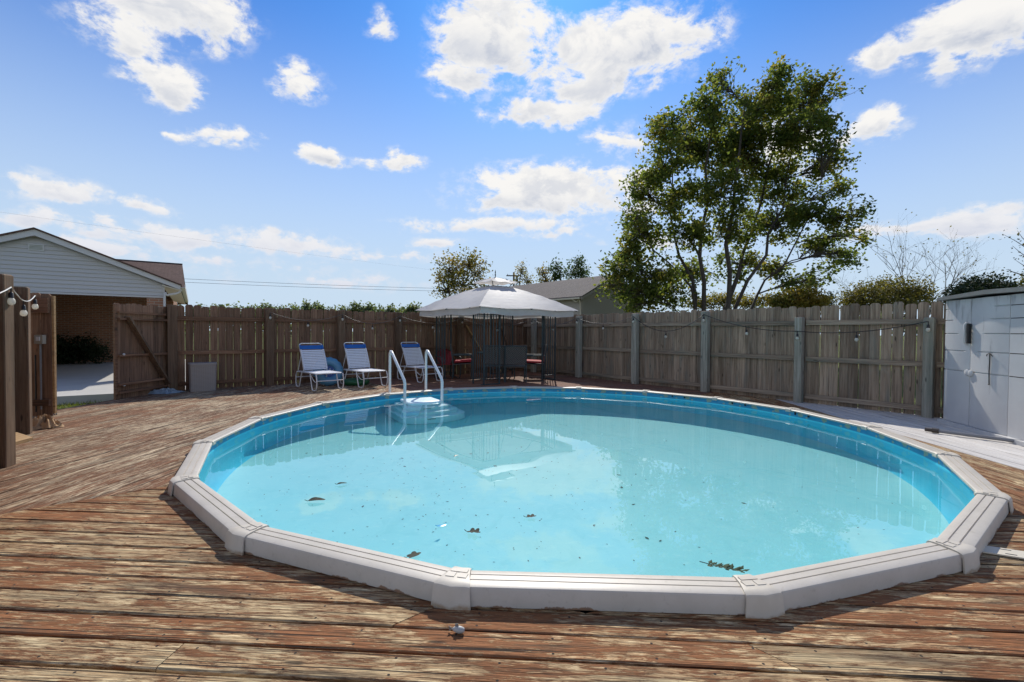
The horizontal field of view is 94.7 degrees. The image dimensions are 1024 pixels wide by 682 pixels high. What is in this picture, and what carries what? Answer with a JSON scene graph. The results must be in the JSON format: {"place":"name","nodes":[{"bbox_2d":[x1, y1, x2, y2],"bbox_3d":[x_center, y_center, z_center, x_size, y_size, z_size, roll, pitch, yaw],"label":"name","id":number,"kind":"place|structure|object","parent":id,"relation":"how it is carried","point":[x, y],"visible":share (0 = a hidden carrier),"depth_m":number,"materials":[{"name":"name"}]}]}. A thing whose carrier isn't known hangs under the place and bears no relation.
{"place":"outdoors","nodes":[
{"label":"outdoors","id":0,"kind":"place"},
{"bbox_2d":[30,293,56,415],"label":"gate panel","id":1,"kind":"structure","parent":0,"point":[43,358],"depth_m":6.95,"materials":[{"name":"brown wood"}]},
{"bbox_2d":[57,359,185,404],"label":"driveway","id":2,"kind":"structure","parent":0,"point":[79,383],"depth_m":12.36,"materials":[{"name":"concrete"}]},
{"bbox_2d":[0,227,187,362],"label":"brick house","id":3,"kind":"structure","parent":2,"relation":"on","point":[87,287],"depth_m":13.18,"materials":[{"name":"white plastic"}]},
{"bbox_2d":[449,623,464,633],"bbox_3d":[-0.238,1.229,2.019,0.070,0.040,0.029,1,1,10],"label":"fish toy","id":4,"kind":"object","parent":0,"point":[457,628],"visible":1,"depth_m":2.01,"materials":[{"name":"white plastic"}]},
{"bbox_2d":[58,331,942,416],"bbox_3d":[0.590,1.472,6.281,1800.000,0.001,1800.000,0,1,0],"label":"ground","id":5,"kind":"structure","parent":0,"point":[819,369],"depth_m":20.34,"materials":[{"name":"green plant"}]},
{"bbox_2d":[56,331,79,363],"bbox_3d":[-17.971,0.367,18.631,1.411,1.536,1.160,0,1,0],"label":"dark shrub","id":6,"kind":"object","parent":5,"relation":"on","point":[61,347],"visible":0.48,"depth_m":18.55,"materials":[{"name":"green plant"}]},
{"bbox_2d":[57,399,113,408],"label":"grass","id":7,"kind":"structure","parent":5,"relation":"on","point":[68,405],"depth_m":9.68,"materials":[{"name":"green plant"}]},
{"bbox_2d":[59,332,112,363],"bbox_3d":[-17.334,0.376,18.996,2.406,1.475,1.245,0,1,0],"label":"dark shrub","id":8,"kind":"object","parent":5,"relation":"on","point":[86,351],"visible":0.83,"depth_m":18.93,"materials":[{"name":"green plant"}]},
{"bbox_2d":[230,301,242,315],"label":"tree","id":9,"kind":"object","parent":5,"relation":"on","point":[240,307],"visible":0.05,"depth_m":121.21,"materials":[{"name":"green plant"}]},
{"bbox_2d":[240,303,258,323],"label":"tree","id":10,"kind":"object","parent":5,"relation":"on","point":[253,306],"visible":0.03,"depth_m":121.66,"materials":[{"name":"green plant"}]},
{"bbox_2d":[254,299,277,317],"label":"tree","id":11,"kind":"object","parent":5,"relation":"on","point":[266,305],"visible":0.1,"depth_m":119.37,"materials":[{"name":"green plant"}]},
{"bbox_2d":[285,302,302,324],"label":"tree","id":12,"kind":"object","parent":5,"relation":"on","point":[292,307],"visible":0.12,"depth_m":125.91,"materials":[{"name":"green plant"}]},
{"bbox_2d":[293,298,317,310],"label":"tree","id":13,"kind":"object","parent":5,"relation":"on","point":[306,306],"visible":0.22,"depth_m":122.05,"materials":[{"name":"green plant"}]},
{"bbox_2d":[313,300,328,318],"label":"tree","id":14,"kind":"object","parent":5,"relation":"on","point":[319,305],"visible":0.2,"depth_m":125.04,"materials":[{"name":"green plant"}]},
{"bbox_2d":[334,304,352,326],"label":"tree","id":15,"kind":"object","parent":5,"relation":"on","point":[342,307],"visible":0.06,"depth_m":123.25,"materials":[{"name":"green plant"}]},
{"bbox_2d":[346,300,363,324],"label":"tree","id":16,"kind":"object","parent":5,"relation":"on","point":[356,307],"visible":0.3,"depth_m":123.25,"materials":[{"name":"green plant"}]},
{"bbox_2d":[357,301,375,311],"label":"tree","id":17,"kind":"object","parent":5,"relation":"on","point":[369,307],"visible":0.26,"depth_m":123.05,"materials":[{"name":"green plant"}]},
{"bbox_2d":[369,303,387,312],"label":"tree","id":18,"kind":"object","parent":5,"relation":"on","point":[379,309],"visible":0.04,"depth_m":114.21,"materials":[{"name":"green plant"}]},
{"bbox_2d":[383,303,403,312],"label":"tree","id":19,"kind":"object","parent":5,"relation":"on","point":[390,308],"visible":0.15,"depth_m":115.96,"materials":[{"name":"green plant"}]},
{"bbox_2d":[402,301,421,316],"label":"tree","id":20,"kind":"object","parent":5,"relation":"on","point":[412,308],"visible":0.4,"depth_m":117.86,"materials":[{"name":"green plant"}]},
{"bbox_2d":[428,244,492,299],"bbox_3d":[-3.227,-2.620,29.877,4.206,7.247,3.665,0,1,-39],"label":"maple tree","id":21,"kind":"object","parent":5,"relation":"on","point":[451,283],"visible":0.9,"depth_m":29.56,"materials":[{"name":"green plant"}]},
{"bbox_2d":[0,370,1023,681],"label":"deck","id":22,"kind":"structure","parent":5,"relation":"on","point":[118,562],"depth_m":2.17,"materials":[{"name":"brown wood"}]},
{"bbox_2d":[0,274,32,467],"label":"privacy fence","id":23,"kind":"object","parent":22,"relation":"on","point":[15,378],"visible":0.86,"depth_m":4.45,"materials":[{"name":"brown wood"}]},
{"bbox_2d":[0,287,38,315],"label":"string lights","id":24,"kind":"object","parent":23,"relation":"hanging from","point":[11,300],"visible":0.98,"depth_m":5.02,"materials":[{"name":"white glass"}]},
{"bbox_2d":[16,432,32,444],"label":"wood block","id":25,"kind":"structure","parent":22,"relation":"on","point":[21,438],"depth_m":5.34,"materials":[{"name":"yellow wood"}]},
{"bbox_2d":[32,414,63,429],"bbox_3d":[-6.081,1.035,6.108,0.343,0.176,0.322,1,1,22],"label":"tan cloth","id":26,"kind":"object","parent":22,"relation":"on","point":[44,421],"visible":0.92,"depth_m":6.08,"materials":[{"name":"beige fabric"}]},
{"bbox_2d":[149,388,184,393],"bbox_3d":[-6.993,0.997,9.491,0.701,0.107,0.294,0,1,-38],"label":"plastic sheet","id":27,"kind":"object","parent":22,"relation":"on","point":[166,390],"visible":0.99,"depth_m":9.45,"materials":[{"name":"blue plastic"}]},
{"bbox_2d":[188,362,216,391],"bbox_3d":[-6.553,0.753,9.987,0.500,0.590,0.380,0,1,-38],"label":"storage bin","id":28,"kind":"object","parent":22,"relation":"on","point":[202,376],"visible":1,"depth_m":9.85,"materials":[{"name":"beige plastic"}]},
{"bbox_2d":[295,343,343,390],"bbox_3d":[-4.308,0.554,10.531,0.599,0.999,1.290,-1,2,-43],"label":"lounge chair","id":29,"kind":"object","parent":22,"relation":"on","point":[309,369],"visible":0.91,"depth_m":10.71,"materials":[{"name":"white plastic"}]},
{"bbox_2d":[313,357,343,385],"bbox_3d":[-4.305,0.713,11.067,0.690,0.670,0.286,0,1,-38],"label":"ring float","id":30,"kind":"object","parent":22,"relation":"on","point":[333,364],"visible":0.7,"depth_m":11.05,"materials":[{"name":"blue plastic"}]},
{"bbox_2d":[167,305,526,389],"bbox_3d":[-3.077,0.129,13.005,10.390,1.902,0.242,0,1,-38],"label":"privacy fence","id":31,"kind":"object","parent":22,"relation":"on","point":[232,339],"visible":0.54,"depth_m":11.42,"materials":[{"name":"brown wood"}]},
{"bbox_2d":[113,303,170,399],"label":"wooden gate","id":32,"kind":"structure","parent":31,"relation":"attached to","point":[139,350],"depth_m":9.09,"materials":[{"name":"brown wood"}]},
{"bbox_2d":[269,312,525,330],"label":"string lights","id":33,"kind":"object","parent":31,"relation":"attached to","point":[270,317],"visible":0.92,"depth_m":12.35,"materials":[{"name":"white plastic"}]},
{"bbox_2d":[342,378,369,385],"bbox_3d":[-3.727,0.972,11.272,0.620,0.133,0.620,0,1,0],"label":"ring float","id":34,"kind":"object","parent":22,"relation":"on","point":[350,381],"visible":0.84,"depth_m":11.03,"materials":[{"name":"green plastic"}]},
{"bbox_2d":[340,342,387,387],"bbox_3d":[-3.511,0.543,11.133,0.599,1.010,1.290,-1,2,-43],"label":"lounge chair","id":35,"kind":"object","parent":22,"relation":"on","point":[359,367],"visible":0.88,"depth_m":11.30,"materials":[{"name":"white plastic"}]},
{"bbox_2d":[397,342,442,382],"bbox_3d":[-2.410,0.533,12.311,0.599,0.999,1.290,-1,2,-43],"label":"lounge chair","id":36,"kind":"object","parent":22,"relation":"on","point":[407,352],"visible":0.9,"depth_m":12.49,"materials":[{"name":"white plastic"}]},
{"bbox_2d":[434,349,461,378],"bbox_3d":[-1.793,0.635,13.079,0.590,0.825,0.660,0,1,-30],"label":"lawn chair","id":37,"kind":"object","parent":22,"relation":"on","point":[448,357],"visible":0.65,"depth_m":13.27,"materials":[{"name":"red paint"}]},
{"bbox_2d":[450,344,471,378],"bbox_3d":[-1.405,0.555,13.031,0.610,0.945,0.590,0,1,-4],"label":"patio chair","id":38,"kind":"object","parent":22,"relation":"on","point":[462,361],"visible":0.97,"depth_m":12.79,"materials":[{"name":"red metal"}]},
{"bbox_2d":[485,345,506,378],"bbox_3d":[-0.447,0.575,12.333,0.590,0.945,0.610,0,1,4],"label":"patio chair","id":39,"kind":"object","parent":22,"relation":"on","point":[488,362],"visible":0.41,"depth_m":12.09,"materials":[{"name":"grey metal"}]},
{"bbox_2d":[478,351,514,379],"bbox_3d":[-0.345,0.670,13.136,1.290,0.724,1.290,0,1,-38],"label":"patio table","id":40,"kind":"object","parent":22,"relation":"on","point":[501,369],"visible":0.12,"depth_m":13.07,"materials":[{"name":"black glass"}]},
{"bbox_2d":[416,270,577,384],"bbox_3d":[-0.467,-0.458,12.944,3.210,2.985,3.210,0,1,-38],"label":"garden gazebo","id":41,"kind":"object","parent":22,"relation":"on","point":[493,301],"visible":0.97,"depth_m":12.29,"materials":[{"name":"grey fabric"}]},
{"bbox_2d":[503,345,526,381],"bbox_3d":[0.079,0.581,12.253,0.590,0.945,0.610,0,1,-4],"label":"patio chair","id":42,"kind":"object","parent":22,"relation":"on","point":[515,356],"visible":0.85,"depth_m":12.01,"materials":[{"name":"grey metal"}]},
{"bbox_2d":[525,344,546,379],"bbox_3d":[0.657,0.570,12.995,0.610,0.945,0.590,0,1,-2],"label":"patio chair","id":43,"kind":"object","parent":22,"relation":"on","point":[533,362],"visible":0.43,"depth_m":12.76,"materials":[{"name":"red metal"}]},
{"bbox_2d":[168,386,1013,618],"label":"swimming pool","id":44,"kind":"structure","parent":22,"relation":"in","point":[961,542],"depth_m":2.45,"materials":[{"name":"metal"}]},
{"bbox_2d":[388,350,443,403],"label":"pool steps","id":45,"kind":"structure","parent":44,"relation":"on","point":[423,400],"depth_m":8.89,"materials":[{"name":"white plastic"}]},
{"bbox_2d":[199,392,973,576],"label":"water","id":46,"kind":"structure","parent":44,"relation":"in","point":[613,484],"depth_m":4.05,"materials":[{"name":"blue liquid"}]},
{"bbox_2d":[306,497,324,500],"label":"floating leaf","id":47,"kind":"object","parent":46,"relation":"on","point":[314,498],"visible":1,"depth_m":3.62,"materials":[{"name":"plant"}]},
{"bbox_2d":[405,551,420,557],"bbox_3d":[-0.576,1.241,2.732,0.109,0.010,0.062,-1,1,-40],"label":"floating leaf","id":48,"kind":"object","parent":46,"relation":"on","point":[413,554],"visible":0.93,"depth_m":2.74,"materials":[{"name":"plant"}]},
{"bbox_2d":[464,528,479,532],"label":"floating leaf","id":49,"kind":"object","parent":46,"relation":"on","point":[472,530],"visible":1,"depth_m":3.07,"materials":[{"name":"brown plant"}]},
{"bbox_2d":[699,560,749,572],"bbox_3d":[1.179,1.251,2.619,0.258,0.019,0.092,1,1,25],"label":"floating sprig","id":50,"kind":"object","parent":46,"relation":"on","point":[721,565],"visible":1,"depth_m":2.62,"materials":[{"name":"green plant"}]},
{"bbox_2d":[523,301,946,417],"bbox_3d":[3.557,0.209,11.408,0.224,1.901,10.899,0,1,-37],"label":"privacy fence","id":51,"kind":"object","parent":22,"relation":"on","point":[709,354],"visible":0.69,"depth_m":9.35,"materials":[{"name":"wood"}]},
{"bbox_2d":[531,314,929,340],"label":"string lights","id":52,"kind":"object","parent":51,"relation":"hanging from","point":[856,335],"visible":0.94,"depth_m":9.40,"materials":[{"name":"white plastic"}]},
{"bbox_2d":[925,428,1022,441],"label":"vacuum pole","id":53,"kind":"object","parent":22,"relation":"on","point":[934,430],"visible":1,"depth_m":5.92,"materials":[{"name":"metal"}]},
{"bbox_2d":[937,287,1023,446],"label":"storage shed","id":54,"kind":"structure","parent":22,"relation":"on","point":[984,369],"depth_m":6.12,"materials":[{"name":"grey plastic"}]},
{"bbox_2d":[943,299,971,424],"bbox_3d":[6.305,0.285,6.686,0.107,1.730,0.545,1,1,14],"label":"door","id":55,"kind":"structure","parent":54,"relation":"in","point":[958,312],"depth_m":6.65,"materials":[{"name":"grey plastic"}]},
{"bbox_2d":[966,295,1010,435],"bbox_3d":[6.169,0.295,6.110,0.098,1.730,0.673,1,1,14],"label":"door","id":56,"kind":"structure","parent":54,"relation":"in","point":[988,333],"depth_m":6.05,"materials":[{"name":"grey plastic"}]},
{"bbox_2d":[983,546,1023,558],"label":"slotted strip","id":57,"kind":"object","parent":22,"relation":"on","point":[1003,552],"visible":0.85,"depth_m":2.77,"materials":[{"name":"white plastic"}]},
{"bbox_2d":[510,261,535,285],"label":"poplar tree","id":58,"kind":"object","parent":5,"relation":"on","point":[526,279],"visible":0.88,"depth_m":43.74,"materials":[{"name":"green plant"}]},
{"bbox_2d":[532,261,553,282],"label":"oak tree","id":59,"kind":"object","parent":5,"relation":"on","point":[540,272],"visible":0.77,"depth_m":51.49,"materials":[{"name":"green plant"}]},
{"bbox_2d":[541,256,565,280],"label":"oak tree","id":60,"kind":"object","parent":5,"relation":"on","point":[556,267],"visible":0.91,"depth_m":51.72,"materials":[{"name":"green plant"}]},
{"bbox_2d":[193,304,916,335],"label":"wood","id":61,"kind":"object","parent":5,"relation":"on","point":[352,327],"depth_m":146.74,"materials":[{"name":"brown wood"}]},
{"bbox_2d":[559,250,592,279],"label":"oak tree","id":62,"kind":"object","parent":5,"relation":"on","point":[575,272],"visible":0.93,"depth_m":51.44,"materials":[{"name":"green plant"}]},
{"bbox_2d":[681,287,782,311],"bbox_3d":[15.767,-1.328,33.074,7.430,4.894,3.293,0,1,-9],"label":"shrub","id":63,"kind":"object","parent":5,"relation":"on","point":[720,300],"visible":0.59,"depth_m":32.72,"materials":[{"name":"green plant"}]},
{"bbox_2d":[592,51,878,312],"bbox_3d":[12.409,-7.400,25.798,16.323,17.278,7.924,0,1,0],"label":"maple tree","id":64,"kind":"object","parent":5,"relation":"on","point":[735,148],"visible":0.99,"depth_m":25.30,"materials":[{"name":"green plant"}]},
{"bbox_2d":[764,279,835,310],"bbox_3d":[14.763,-0.956,24.233,3.695,4.402,2.236,0,1,0],"label":"shrub","id":65,"kind":"object","parent":5,"relation":"on","point":[801,297],"visible":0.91,"depth_m":23.77,"materials":[{"name":"green plant"}]},
{"bbox_2d":[820,289,838,319],"bbox_3d":[19.941,-1.048,30.079,1.480,4.424,1.912,0,1,0],"label":"shrub","id":66,"kind":"object","parent":5,"relation":"on","point":[831,294],"visible":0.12,"depth_m":29.80,"materials":[{"name":"green plant"}]},
{"bbox_2d":[833,270,941,326],"bbox_3d":[23.925,-1.683,29.749,6.728,5.806,4.255,0,1,0],"label":"round shrub","id":67,"kind":"object","parent":5,"relation":"on","point":[891,294],"visible":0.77,"depth_m":29.49,"materials":[{"name":"green plant"}]},
{"bbox_2d":[828,208,1003,356],"bbox_3d":[29.320,-4.314,33.820,11.142,10.910,9.565,0,1,0],"label":"bare tree","id":68,"kind":"object","parent":5,"relation":"on","point":[904,266],"visible":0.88,"depth_m":32.95,"materials":[{"name":"brown plant"}]},
{"bbox_2d":[934,271,1023,305],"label":"evergreen shrub","id":69,"kind":"object","parent":5,"relation":"on","point":[973,283],"visible":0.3,"depth_m":19.67,"materials":[{"name":"green plant"}]},
{"bbox_2d":[1000,228,1023,275],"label":"leafy branch tree","id":70,"kind":"object","parent":5,"relation":"on","point":[1018,233],"visible":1,"depth_m":11.96,"materials":[{"name":"green plant"}]},
{"bbox_2d":[1016,273,1023,286],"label":"shrub","id":71,"kind":"object","parent":5,"relation":"on","point":[1022,278],"visible":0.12,"depth_m":23.95,"materials":[{"name":"green plant"}]},
{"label":"utility pole","id":72,"kind":"object","parent":5,"relation":"on","visible":0},
{"bbox_2d":[196,279,409,287],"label":"power line","id":73,"kind":"object","parent":72,"relation":"attached to","point":[311,284],"visible":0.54,"depth_m":51.64,"materials":[{"name":"black plastic"}]},
{"bbox_2d":[188,282,457,291],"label":"power line","id":74,"kind":"object","parent":72,"relation":"attached to","point":[311,287],"visible":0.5,"depth_m":52.20,"materials":[{"name":"black plastic"}]},
{"bbox_2d":[0,0,1023,335],"label":"sky","id":75,"kind":"structure","parent":0,"point":[384,137],"materials":[{"name":"blue"}]},
{"bbox_2d":[489,275,644,339],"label":"tan house","id":76,"kind":"structure","parent":0,"point":[579,294],"depth_m":29.46,"materials":[{"name":"plastic"}]}
]}

